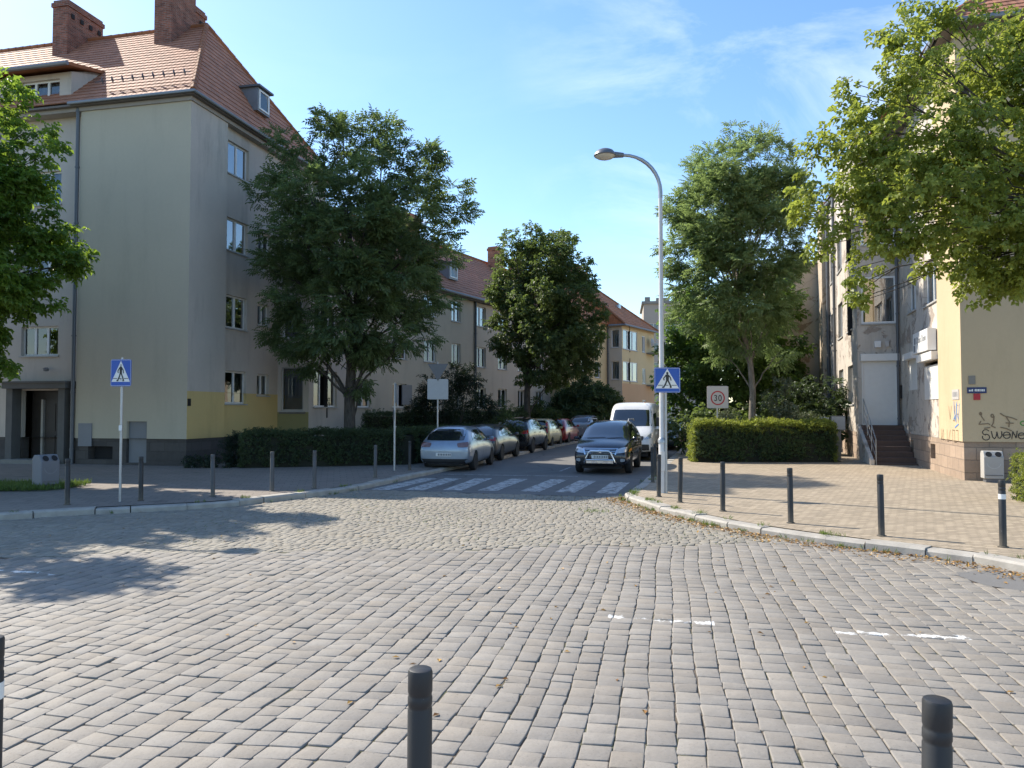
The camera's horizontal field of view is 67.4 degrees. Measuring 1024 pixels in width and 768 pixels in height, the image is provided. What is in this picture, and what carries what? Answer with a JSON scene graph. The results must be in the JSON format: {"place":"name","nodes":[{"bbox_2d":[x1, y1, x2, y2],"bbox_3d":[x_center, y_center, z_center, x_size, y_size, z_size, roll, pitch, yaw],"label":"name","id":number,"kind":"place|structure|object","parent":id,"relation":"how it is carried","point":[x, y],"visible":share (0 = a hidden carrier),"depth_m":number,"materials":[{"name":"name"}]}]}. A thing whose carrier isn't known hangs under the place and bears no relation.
{"place":"outdoors","nodes":[
{"label":"outdoors","id":0,"kind":"place"},
{"bbox_2d":[0,440,573,511],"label":"pavement","id":1,"kind":"structure","parent":0,"point":[170,484],"depth_m":20.06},
{"bbox_2d":[0,67,99,387],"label":"street tree","id":2,"kind":"object","parent":1,"relation":"on","point":[23,188],"visible":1,"depth_m":20.08,"materials":[{"name":"green plant"}]},
{"bbox_2d":[63,458,70,504],"bbox_3d":[-8.874,2.000,15.332,0.138,1.020,0.138,-1,-2,34],"label":"bollard","id":3,"kind":"object","parent":1,"relation":"on","point":[67,481],"visible":0.94,"depth_m":15.30,"materials":[{"name":"metal"}]},
{"bbox_2d":[110,357,131,506],"bbox_3d":[-8.095,0.989,15.897,0.460,3.080,0.081,0,-2,8],"label":"crossing sign","id":4,"kind":"object","parent":1,"relation":"on","point":[121,368],"visible":0.98,"depth_m":15.89,"materials":[{"name":"metal"}]},
{"bbox_2d":[137,456,143,500],"bbox_3d":[-7.734,2.023,16.009,0.138,1.020,0.138,-2,-2,40],"label":"bollard","id":5,"kind":"object","parent":1,"relation":"on","point":[140,483],"visible":0.95,"depth_m":15.97,"materials":[{"name":"metal"}]},
{"bbox_2d":[0,0,348,465],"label":"corner house","id":6,"kind":"structure","parent":1,"relation":"on","point":[169,115],"depth_m":27.32,"materials":[{"name":"paint"}]},
{"bbox_2d":[19,326,58,357],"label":"window","id":7,"kind":"structure","parent":6,"relation":"in","point":[52,331],"depth_m":28.09,"materials":[{"name":"white glass"}]},
{"bbox_2d":[23,80,59,95],"bbox_3d":[-17.261,-10.781,28.383,1.700,0.700,0.237,0,-2,13],"label":"window","id":8,"kind":"structure","parent":6,"relation":"in","point":[50,88],"depth_m":28.39,"materials":[{"name":"white glass"}]},
{"bbox_2d":[33,171,61,206],"bbox_3d":[-17.119,-7.120,28.209,1.700,1.270,0.387,0,-2,13],"label":"window","id":9,"kind":"structure","parent":6,"relation":"in","point":[58,177],"depth_m":28.28,"materials":[{"name":"white glass"}]},
{"bbox_2d":[45,399,57,453],"bbox_3d":[-16.598,1.665,28.052,1.050,2.200,0.080,0,-2,13],"label":"door","id":10,"kind":"structure","parent":6,"relation":"in","point":[51,413],"depth_m":28.08,"materials":[{"name":"metal"}]},
{"bbox_2d":[94,446,112,458],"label":"cellar window","id":11,"kind":"structure","parent":6,"relation":"in","point":[101,452],"depth_m":27.02,"materials":[{"name":"black glass"}]},
{"bbox_2d":[224,371,247,404],"bbox_3d":[-10.633,0.159,29.211,0.387,1.290,1.500,0,-2,13],"label":"window","id":12,"kind":"structure","parent":6,"relation":"in","point":[234,374],"depth_m":29.68,"materials":[{"name":"white glass"}]},
{"bbox_2d":[225,295,248,331],"bbox_3d":[-10.552,-2.690,29.291,0.222,1.290,1.500,0,-2,13],"label":"window","id":13,"kind":"structure","parent":6,"relation":"in","point":[235,306],"depth_m":29.37,"materials":[{"name":"glass"}]},
{"bbox_2d":[226,218,249,257],"bbox_3d":[-10.552,-5.609,29.391,0.222,1.290,1.500,0,-2,13],"label":"window","id":14,"kind":"structure","parent":6,"relation":"in","point":[236,230],"depth_m":29.42,"materials":[{"name":"glass"}]},
{"bbox_2d":[227,141,249,183],"bbox_3d":[-10.552,-8.517,29.491,0.222,1.290,1.500,0,-2,13],"label":"window","id":15,"kind":"structure","parent":6,"relation":"in","point":[236,155],"depth_m":29.52,"materials":[{"name":"glass"}]},
{"bbox_2d":[257,304,270,327],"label":"window","id":16,"kind":"structure","parent":6,"relation":"in","point":[261,315],"depth_m":31.16,"materials":[{"name":"glass"}]},
{"bbox_2d":[279,364,327,417],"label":"window","id":17,"kind":"structure","parent":6,"relation":"in","point":[293,388],"depth_m":32.28,"materials":[{"name":"black glass"}]},
{"bbox_2d":[313,370,337,407],"bbox_3d":[-8.223,0.235,33.335,0.387,1.620,2.280,0,-2,13],"label":"window","id":18,"kind":"structure","parent":6,"relation":"in","point":[316,398],"depth_m":33.12,"materials":[{"name":"white glass"}]},
{"bbox_2d":[181,450,239,467],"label":"garden plant","id":19,"kind":"object","parent":1,"relation":"on","point":[190,462],"visible":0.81,"depth_m":25.20,"materials":[{"name":"green plant"}]},
{"bbox_2d":[209,454,215,496],"bbox_3d":[-6.527,2.049,16.751,0.138,1.020,0.138,-2,-2,40],"label":"bollard","id":20,"kind":"object","parent":1,"relation":"on","point":[212,459],"visible":0.97,"depth_m":16.72,"materials":[{"name":"grey metal"}]},
{"bbox_2d":[216,429,243,463],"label":"garden plant","id":21,"kind":"object","parent":1,"relation":"on","point":[233,446],"visible":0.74,"depth_m":25.64,"materials":[{"name":"green plant"}]},
{"bbox_2d":[270,452,274,490],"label":"bollard","id":22,"kind":"object","parent":1,"relation":"on","point":[271,471],"visible":0.98,"depth_m":17.88,"materials":[{"name":"grey metal"}]},
{"bbox_2d":[311,450,316,488],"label":"bollard","id":23,"kind":"object","parent":1,"relation":"on","point":[314,468],"visible":0.95,"depth_m":18.43,"materials":[{"name":"grey metal"}]},
{"bbox_2d":[373,445,377,477],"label":"bollard","id":24,"kind":"object","parent":1,"relation":"on","point":[375,461],"visible":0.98,"depth_m":21.38,"materials":[{"name":"grey metal"}]},
{"bbox_2d":[393,383,396,469],"bbox_3d":[-3.686,1.387,24.150,0.102,2.850,0.600,0,-2,-7],"label":"road sign","id":25,"kind":"object","parent":1,"relation":"on","point":[394,414],"visible":0.97,"depth_m":24.13,"materials":[{"name":"metal"}]},
{"bbox_2d":[427,362,447,427],"bbox_3d":[-2.600,1.058,26.870,0.728,3.691,0.080,0,-2,-10],"label":"road sign","id":26,"kind":"object","parent":1,"relation":"on","point":[437,388],"visible":0.88,"depth_m":26.87,"materials":[{"name":"metal"}]},
{"bbox_2d":[334,208,555,429],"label":"row house","id":27,"kind":"structure","parent":1,"relation":"on","point":[465,334],"depth_m":46.31,"materials":[{"name":"beige paint"}]},
{"bbox_2d":[365,383,404,408],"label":"window","id":28,"kind":"structure","parent":27,"relation":"in","point":[399,386],"depth_m":40.65,"materials":[{"name":"white glass"}]},
{"bbox_2d":[426,342,461,365],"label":"window","id":29,"kind":"structure","parent":27,"relation":"in","point":[453,347],"depth_m":45.76,"materials":[{"name":"white glass"}]},
{"bbox_2d":[451,300,460,322],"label":"window","id":30,"kind":"structure","parent":27,"relation":"in","point":[455,316],"depth_m":45.68,"materials":[{"name":"glass"}]},
{"bbox_2d":[456,345,486,368],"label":"window","id":31,"kind":"structure","parent":27,"relation":"in","point":[479,349],"depth_m":48.56,"materials":[{"name":"white glass"}]},
{"bbox_2d":[477,306,484,327],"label":"window","id":32,"kind":"structure","parent":27,"relation":"in","point":[480,311],"depth_m":48.38,"materials":[{"name":"glass"}]},
{"bbox_2d":[484,394,526,437],"bbox_3d":[-0.563,1.911,35.228,2.299,2.954,1.977,1,-2,-24],"label":"yew bush","id":33,"kind":"object","parent":1,"relation":"on","point":[502,418],"visible":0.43,"depth_m":35.14,"materials":[{"name":"green plant"}]},
{"bbox_2d":[8,475,1020,560],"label":"weeds","id":34,"kind":"object","parent":1,"relation":"on","point":[633,492],"visible":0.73,"depth_m":14.22,"materials":[{"name":"green plant"}]},
{"bbox_2d":[479,220,611,416],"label":"linden tree","id":35,"kind":"object","parent":1,"relation":"on","point":[564,339],"visible":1,"depth_m":41.28,"materials":[{"name":"green plant"}]},
{"bbox_2d":[540,375,625,419],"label":"garden bush","id":36,"kind":"object","parent":1,"relation":"on","point":[577,397],"visible":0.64,"depth_m":53.94,"materials":[{"name":"green plant"}]},
{"bbox_2d":[536,256,658,402],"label":"bay house","id":37,"kind":"structure","parent":1,"relation":"on","point":[626,361],"depth_m":63.48,"materials":[{"name":"beige paint"}]},
{"bbox_2d":[612,327,629,349],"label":"window","id":38,"kind":"structure","parent":37,"relation":"in","point":[615,332],"depth_m":62.76,"materials":[{"name":"white glass"}]},
{"bbox_2d":[612,361,629,380],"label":"window","id":39,"kind":"structure","parent":37,"relation":"in","point":[615,364],"depth_m":62.66,"materials":[{"name":"white glass"}]},
{"bbox_2d":[623,329,637,351],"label":"window","id":40,"kind":"structure","parent":37,"relation":"in","point":[633,335],"depth_m":63.84,"materials":[{"name":"glass"}]},
{"bbox_2d":[623,361,637,382],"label":"window","id":41,"kind":"structure","parent":37,"relation":"in","point":[633,366],"depth_m":63.72,"materials":[{"name":"glass"}]},
{"bbox_2d":[654,275,698,413],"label":"street tree","id":42,"kind":"object","parent":1,"relation":"on","point":[667,310],"visible":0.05,"depth_m":76.55,"materials":[{"name":"green plant"}]},
{"label":"lawn","id":43,"kind":"structure","parent":1,"relation":"on","visible":0},
{"bbox_2d":[237,102,485,435],"bbox_3d":[-5.458,-3.645,28.204,9.030,13.224,7.683,0,-2,0],"label":"ash tree","id":44,"kind":"object","parent":43,"relation":"on","point":[373,268],"visible":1,"depth_m":27.12,"materials":[{"name":"green plant"}]},
{"bbox_2d":[236,420,493,467],"bbox_3d":[-1.864,2.455,35.333,5.163,1.529,24.952,-1,-2,26],"label":"hedge","id":45,"kind":"object","parent":43,"relation":"on","point":[336,446],"visible":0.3,"depth_m":25.85,"materials":[{"name":"green plant"}]},
{"bbox_2d":[360,408,528,435],"bbox_3d":[-2.364,2.186,36.792,2.725,2.074,11.423,-2,-3,39],"label":"hedge","id":46,"kind":"object","parent":43,"relation":"on","point":[385,420],"visible":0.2,"depth_m":33.34,"materials":[{"name":"green plant"}]},
{"bbox_2d":[402,360,503,426],"bbox_3d":[-2.589,1.216,33.641,4.280,4.501,2.993,1,-2,-23],"label":"yew bush","id":47,"kind":"object","parent":43,"relation":"on","point":[459,383],"visible":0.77,"depth_m":33.49,"materials":[{"name":"green plant"}]},
{"bbox_2d":[499,394,562,420],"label":"garden bush","id":48,"kind":"object","parent":43,"relation":"on","point":[536,410],"visible":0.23,"depth_m":45.19,"materials":[{"name":"green plant"}]},
{"bbox_2d":[0,0,964,411],"label":"sky","id":49,"kind":"structure","parent":0,"point":[523,96],"materials":[{"name":"blue"}]},
{"bbox_2d":[0,498,1023,767],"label":"road bed","id":50,"kind":"object","parent":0,"point":[604,648],"visible":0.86,"depth_m":6.10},
{"bbox_2d":[0,490,794,557],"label":"setts","id":51,"kind":"structure","parent":50,"relation":"on","point":[270,532],"depth_m":13.12,"materials":[{"name":"stone"}]},
{"bbox_2d":[162,495,808,544],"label":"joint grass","id":52,"kind":"structure","parent":51,"relation":"on","point":[473,517],"depth_m":13.69,"materials":[{"name":"green plant"}]},
{"bbox_2d":[0,540,1023,767],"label":"setts","id":53,"kind":"structure","parent":50,"relation":"on","point":[43,603],"depth_m":6.23,"materials":[{"name":"stone"}]},
{"bbox_2d":[32,496,1023,715],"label":"fallen leaves","id":54,"kind":"object","parent":50,"relation":"on","point":[775,536],"visible":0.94,"depth_m":11.26,"materials":[{"name":"brown plant"}]},
{"bbox_2d":[957,571,1023,590],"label":"road patch","id":55,"kind":"object","parent":50,"relation":"on","point":[988,578],"visible":1,"depth_m":9.10,"materials":[{"name":"concrete"}]},
{"bbox_2d":[32,414,1014,557],"bbox_3d":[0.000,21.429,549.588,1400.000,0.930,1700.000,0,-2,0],"label":"ground","id":56,"kind":"structure","parent":0,"point":[484,493],"depth_m":16.55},
{"bbox_2d":[0,441,577,519],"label":"kerb","id":57,"kind":"structure","parent":56,"relation":"on","point":[46,513],"depth_m":16.05,"materials":[{"name":"concrete"}]},
{"bbox_2d":[640,297,714,419],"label":"apartment block","id":58,"kind":"structure","parent":56,"relation":"on","point":[649,315],"depth_m":118.18,"materials":[{"name":"paint"}]},
{"bbox_2d":[625,448,1023,573],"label":"kerb","id":59,"kind":"structure","parent":56,"relation":"on","point":[995,560],"depth_m":11.31,"materials":[{"name":"stone"}]},
{"bbox_2d":[363,443,686,496],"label":"street","id":60,"kind":"structure","parent":0,"point":[539,467],"depth_m":23.61,"materials":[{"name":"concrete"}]},
{"bbox_2d":[420,420,493,469],"bbox_3d":[-1.823,2.098,27.159,2.065,1.666,4.442,0,-2,10],"label":"parked car","id":61,"kind":"object","parent":60,"relation":"on","point":[471,447],"visible":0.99,"depth_m":25.24,"materials":[{"name":"silver metal"}]},
{"bbox_2d":[471,424,518,459],"bbox_3d":[-0.914,2.384,32.214,2.070,1.442,4.529,0,-2,13],"label":"parked car","id":62,"kind":"object","parent":60,"relation":"on","point":[505,440],"visible":0.56,"depth_m":30.92,"materials":[{"name":"silver metal"}]},
{"bbox_2d":[371,478,629,493],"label":"crossing stripes","id":63,"kind":"object","parent":60,"relation":"on","point":[613,487],"visible":1,"depth_m":20.41,"materials":[{"name":"paint"}]},
{"bbox_2d":[498,417,547,452],"bbox_3d":[0.490,2.454,37.734,2.150,1.681,4.532,-1,-2,15],"label":"parked car","id":64,"kind":"object","parent":60,"relation":"on","point":[533,437],"visible":0.54,"depth_m":36.18,"materials":[{"name":"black metal"}]},
{"bbox_2d":[535,418,562,445],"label":"parked car","id":65,"kind":"object","parent":60,"relation":"on","point":[553,431],"visible":0.45,"depth_m":41.23,"materials":[{"name":"silver metal"}]},
{"bbox_2d":[550,418,578,442],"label":"parked car","id":66,"kind":"object","parent":60,"relation":"on","point":[569,430],"visible":0.47,"depth_m":45.13,"materials":[{"name":"red metal"}]},
{"bbox_2d":[571,415,599,437],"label":"parked car","id":67,"kind":"object","parent":60,"relation":"on","point":[582,422],"visible":0.32,"depth_m":51.16,"materials":[{"name":"silver metal"}]},
{"bbox_2d":[574,418,641,472],"bbox_3d":[3.292,2.025,25.954,2.110,1.730,4.545,-1,-2,15],"label":"parked car","id":68,"kind":"object","parent":60,"relation":"on","point":[609,444],"visible":1,"depth_m":24.45,"materials":[{"name":"black metal"}]},
{"bbox_2d":[604,402,658,457],"bbox_3d":[5.330,1.961,33.029,2.355,2.343,5.559,-1,-2,15],"label":"parked van","id":69,"kind":"object","parent":60,"relation":"on","point":[645,416],"visible":0.4,"depth_m":31.38,"materials":[{"name":"white metal"}]},
{"bbox_2d":[667,420,684,448],"bbox_3d":[8.112,2.651,40.413,2.065,1.473,4.408,-1,-2,15],"label":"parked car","id":70,"kind":"object","parent":60,"relation":"on","point":[670,443],"visible":0.11,"depth_m":38.41,"materials":[{"name":"black metal"}]},
{"bbox_2d":[636,448,1023,558],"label":"pavement","id":71,"kind":"structure","parent":0,"point":[925,506],"depth_m":16.05,"materials":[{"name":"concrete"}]},
{"bbox_2d":[594,148,664,492],"bbox_3d":[2.717,-1.436,17.686,1.640,8.050,0.520,0,-2,0],"label":"street lamp","id":72,"kind":"object","parent":71,"relation":"on","point":[603,154],"visible":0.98,"depth_m":17.65,"materials":[{"name":"metal"}]},
{"bbox_2d":[651,447,654,482],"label":"bollard","id":73,"kind":"object","parent":71,"relation":"on","point":[652,466],"visible":0.94,"depth_m":20.06,"materials":[{"name":"metal"}]},
{"bbox_2d":[653,444,656,475],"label":"bollard","id":74,"kind":"object","parent":71,"relation":"on","point":[655,459],"visible":0.73,"depth_m":21.76,"materials":[{"name":"metal"}]},
{"bbox_2d":[656,454,661,496],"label":"bollard","id":75,"kind":"object","parent":71,"relation":"on","point":[658,475],"visible":0.96,"depth_m":16.71,"materials":[{"name":"metal"}]},
{"bbox_2d":[654,367,679,492],"bbox_3d":[3.516,1.105,17.455,0.600,2.955,0.174,0,-2,-4],"label":"crossing sign","id":76,"kind":"object","parent":71,"relation":"on","point":[666,380],"visible":0.97,"depth_m":17.42,"materials":[{"name":"metal"}]},
{"bbox_2d":[677,457,682,502],"bbox_3d":[3.447,2.014,15.730,0.138,1.020,0.138,2,-2,-37],"label":"bollard","id":77,"kind":"object","parent":71,"relation":"on","point":[680,473],"visible":0.98,"depth_m":15.70,"materials":[{"name":"metal"}]},
{"bbox_2d":[719,462,725,511],"bbox_3d":[3.940,1.966,14.358,0.138,1.020,0.138,-1,-2,29],"label":"bollard","id":78,"kind":"object","parent":71,"relation":"on","point":[722,486],"visible":0.96,"depth_m":14.32,"materials":[{"name":"metal"}]},
{"bbox_2d":[786,468,794,529],"bbox_3d":[4.652,1.914,12.836,0.138,1.020,0.138,1,-3,-33],"label":"bollard","id":79,"kind":"object","parent":71,"relation":"on","point":[790,494],"visible":0.98,"depth_m":12.80,"materials":[{"name":"metal"}]},
{"bbox_2d":[765,261,819,419],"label":"flat roofed house","id":80,"kind":"structure","parent":71,"relation":"on","point":[809,324],"depth_m":42.02,"materials":[{"name":"paint"}]},
{"bbox_2d":[877,474,886,536],"bbox_3d":[5.537,1.869,11.528,0.138,1.020,0.138,0,-2,-11],"label":"bollard","id":81,"kind":"object","parent":71,"relation":"on","point":[880,505],"visible":0.94,"depth_m":11.49,"materials":[{"name":"metal"}]},
{"bbox_2d":[781,0,1023,313],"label":"street tree","id":82,"kind":"object","parent":71,"relation":"on","point":[922,182],"visible":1,"depth_m":12.42,"materials":[{"name":"green plant"}]},
{"bbox_2d":[812,0,1023,480],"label":"corner house","id":83,"kind":"structure","parent":71,"relation":"on","point":[899,395],"depth_m":25.57,"materials":[{"name":"paint"}]},
{"bbox_2d":[849,366,853,405],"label":"window","id":84,"kind":"structure","parent":83,"relation":"in","point":[852,391],"depth_m":32.00,"materials":[{"name":"grey glass"}]},
{"bbox_2d":[846,208,894,260],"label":"window","id":85,"kind":"structure","parent":83,"relation":"in","point":[848,241],"depth_m":29.84,"materials":[{"name":"glass"}]},
{"bbox_2d":[847,276,895,335],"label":"window","id":86,"kind":"structure","parent":83,"relation":"in","point":[882,310],"depth_m":29.58,"materials":[{"name":"glass"}]},
{"bbox_2d":[906,280,915,314],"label":"window","id":87,"kind":"structure","parent":83,"relation":"in","point":[912,310],"depth_m":27.65,"materials":[{"name":"white plastic"}]},
{"bbox_2d":[913,328,935,354],"bbox_3d":[13.226,-1.354,24.656,0.256,0.680,2.150,-1,-2,17],"label":"shop sign","id":88,"kind":"object","parent":83,"relation":"attached to","point":[924,340],"visible":1,"depth_m":24.03,"materials":[{"name":"white plastic"}]},
{"bbox_2d":[922,261,936,308],"bbox_3d":[13.353,-3.239,24.395,0.222,1.450,2.100,-1,-2,17],"label":"window","id":89,"kind":"structure","parent":83,"relation":"in","point":[929,303],"depth_m":24.56,"materials":[{"name":"white plastic"}]},
{"bbox_2d":[967,387,986,392],"bbox_3d":[12.473,0.168,20.609,0.460,0.160,0.019,-1,-2,17],"label":"street name plate","id":90,"kind":"object","parent":83,"relation":"attached to","point":[976,389],"visible":1,"depth_m":20.60,"materials":[{"name":"blue metal"}]},
{"bbox_2d":[979,412,1016,430],"bbox_3d":[12.931,1.000,20.442,0.912,0.523,0.013,-1,-2,17],"label":"graffiti","id":91,"kind":"object","parent":83,"relation":"attached to","point":[993,417],"visible":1,"depth_m":20.47,"materials":[{"name":"black paint"}]},
{"bbox_2d":[982,429,1023,439],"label":"graffiti","id":92,"kind":"object","parent":83,"relation":"attached to","point":[1003,435],"visible":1,"depth_m":20.39,"materials":[{"name":"black paint"}]},
{"bbox_2d":[980,451,1003,482],"bbox_3d":[12.598,2.166,20.152,0.460,0.820,0.352,-1,-2,17],"label":"litter bin","id":93,"kind":"object","parent":71,"relation":"on","point":[992,466],"visible":0.98,"depth_m":20.02,"materials":[{"name":"white"}]},
{"bbox_2d":[997,480,1008,547],"bbox_3d":[6.762,1.837,10.587,0.138,1.020,0.138,-1,-2,26],"label":"bollard","id":94,"kind":"object","parent":71,"relation":"on","point":[1002,513],"visible":0.95,"depth_m":10.55,"materials":[{"name":"metal"}]},
{"label":"lawn","id":95,"kind":"structure","parent":71,"relation":"on","visible":0},
{"bbox_2d":[1006,447,1023,501],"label":"hedge","id":96,"kind":"object","parent":95,"relation":"on","point":[1018,473],"visible":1,"depth_m":16.03,"materials":[{"name":"green plant"}]},
{"label":"lawn","id":97,"kind":"structure","parent":0,"visible":0},
{"bbox_2d":[667,402,766,453],"bbox_3d":[8.966,2.115,33.380,5.243,2.747,3.209,0,-2,0],"label":"garden bush","id":98,"kind":"object","parent":97,"relation":"on","point":[683,420],"visible":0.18,"depth_m":33.01,"materials":[{"name":"green plant"}]},
{"bbox_2d":[707,386,727,417],"bbox_3d":[7.859,1.532,29.345,0.820,2.914,0.099,0,-2,-2],"label":"zone sign","id":99,"kind":"object","parent":97,"relation":"on","point":[717,397],"visible":0.94,"depth_m":29.34,"materials":[{"name":"metal"}]},
{"bbox_2d":[713,408,740,425],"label":"garden bush","id":100,"kind":"object","parent":97,"relation":"on","point":[726,414],"visible":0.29,"depth_m":29.55,"materials":[{"name":"green plant"}]},
{"bbox_2d":[649,278,819,422],"bbox_3d":[12.094,-1.191,40.832,9.718,9.187,6.905,0,-2,0],"label":"maple tree","id":101,"kind":"object","parent":97,"relation":"on","point":[683,348],"visible":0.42,"depth_m":39.63,"materials":[{"name":"green plant"}]},
{"bbox_2d":[650,119,821,419],"bbox_3d":[9.415,-3.879,31.595,6.308,13.924,7.268,-2,-2,38],"label":"ash tree","id":102,"kind":"object","parent":97,"relation":"on","point":[751,198],"visible":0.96,"depth_m":30.15,"materials":[{"name":"green plant"}]},
{"bbox_2d":[685,415,840,461],"bbox_3d":[9.240,2.066,28.422,5.499,1.831,1.776,0,-2,2],"label":"hedge","id":103,"kind":"object","parent":97,"relation":"on","point":[783,439],"visible":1,"depth_m":27.91,"materials":[{"name":"green plant"}]},
{"bbox_2d":[759,376,820,420],"bbox_3d":[11.194,1.326,30.709,2.619,3.294,1.636,1,-2,-23],"label":"garden bush","id":104,"kind":"object","parent":97,"relation":"on","point":[780,412],"visible":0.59,"depth_m":30.51,"materials":[{"name":"green plant"}]},
{"bbox_2d":[756,374,850,442],"bbox_3d":[12.722,1.341,33.123,4.748,3.605,2.936,0,-2,0],"label":"garden bush","id":105,"kind":"object","parent":97,"relation":"on","point":[828,407],"visible":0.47,"depth_m":33.18,"materials":[{"name":"green plant"}]},
{"bbox_2d":[819,416,845,459],"bbox_3d":[12.164,2.096,29.186,0.940,1.780,0.270,-1,-2,17],"label":"utility cabinet","id":106,"kind":"object","parent":97,"relation":"on","point":[840,421],"visible":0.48,"depth_m":29.04,"materials":[{"name":"metal"}]},
{"label":"pavement","id":107,"kind":"structure","parent":0,"visible":0},
{"bbox_2d":[0,634,4,767],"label":"bollard","id":108,"kind":"object","parent":107,"relation":"on","point":[2,649],"visible":1,"depth_m":3.26,"materials":[{"name":"metal"}]},
{"bbox_2d":[407,665,432,767],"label":"bollard","id":109,"kind":"object","parent":107,"relation":"on","point":[419,722],"visible":1,"depth_m":2.83,"materials":[{"name":"metal"}]},
{"bbox_2d":[921,694,952,767],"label":"bollard","id":110,"kind":"object","parent":107,"relation":"on","point":[937,734],"visible":1,"depth_m":2.53,"materials":[{"name":"metal"}]},
{"label":"lawn","id":111,"kind":"structure","parent":0,"visible":0},
{"bbox_2d":[32,454,59,486],"bbox_3d":[-11.185,2.105,18.439,0.352,0.820,0.460,-1,-2,24],"label":"litter bin","id":112,"kind":"object","parent":111,"relation":"on","point":[45,469],"visible":0.93,"depth_m":18.29,"materials":[{"name":"grey concrete"}]},
{"bbox_2d":[0,478,91,490],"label":"grass","id":113,"kind":"structure","parent":111,"relation":"on","point":[13,485],"depth_m":18.18,"materials":[{"name":"green plant"}]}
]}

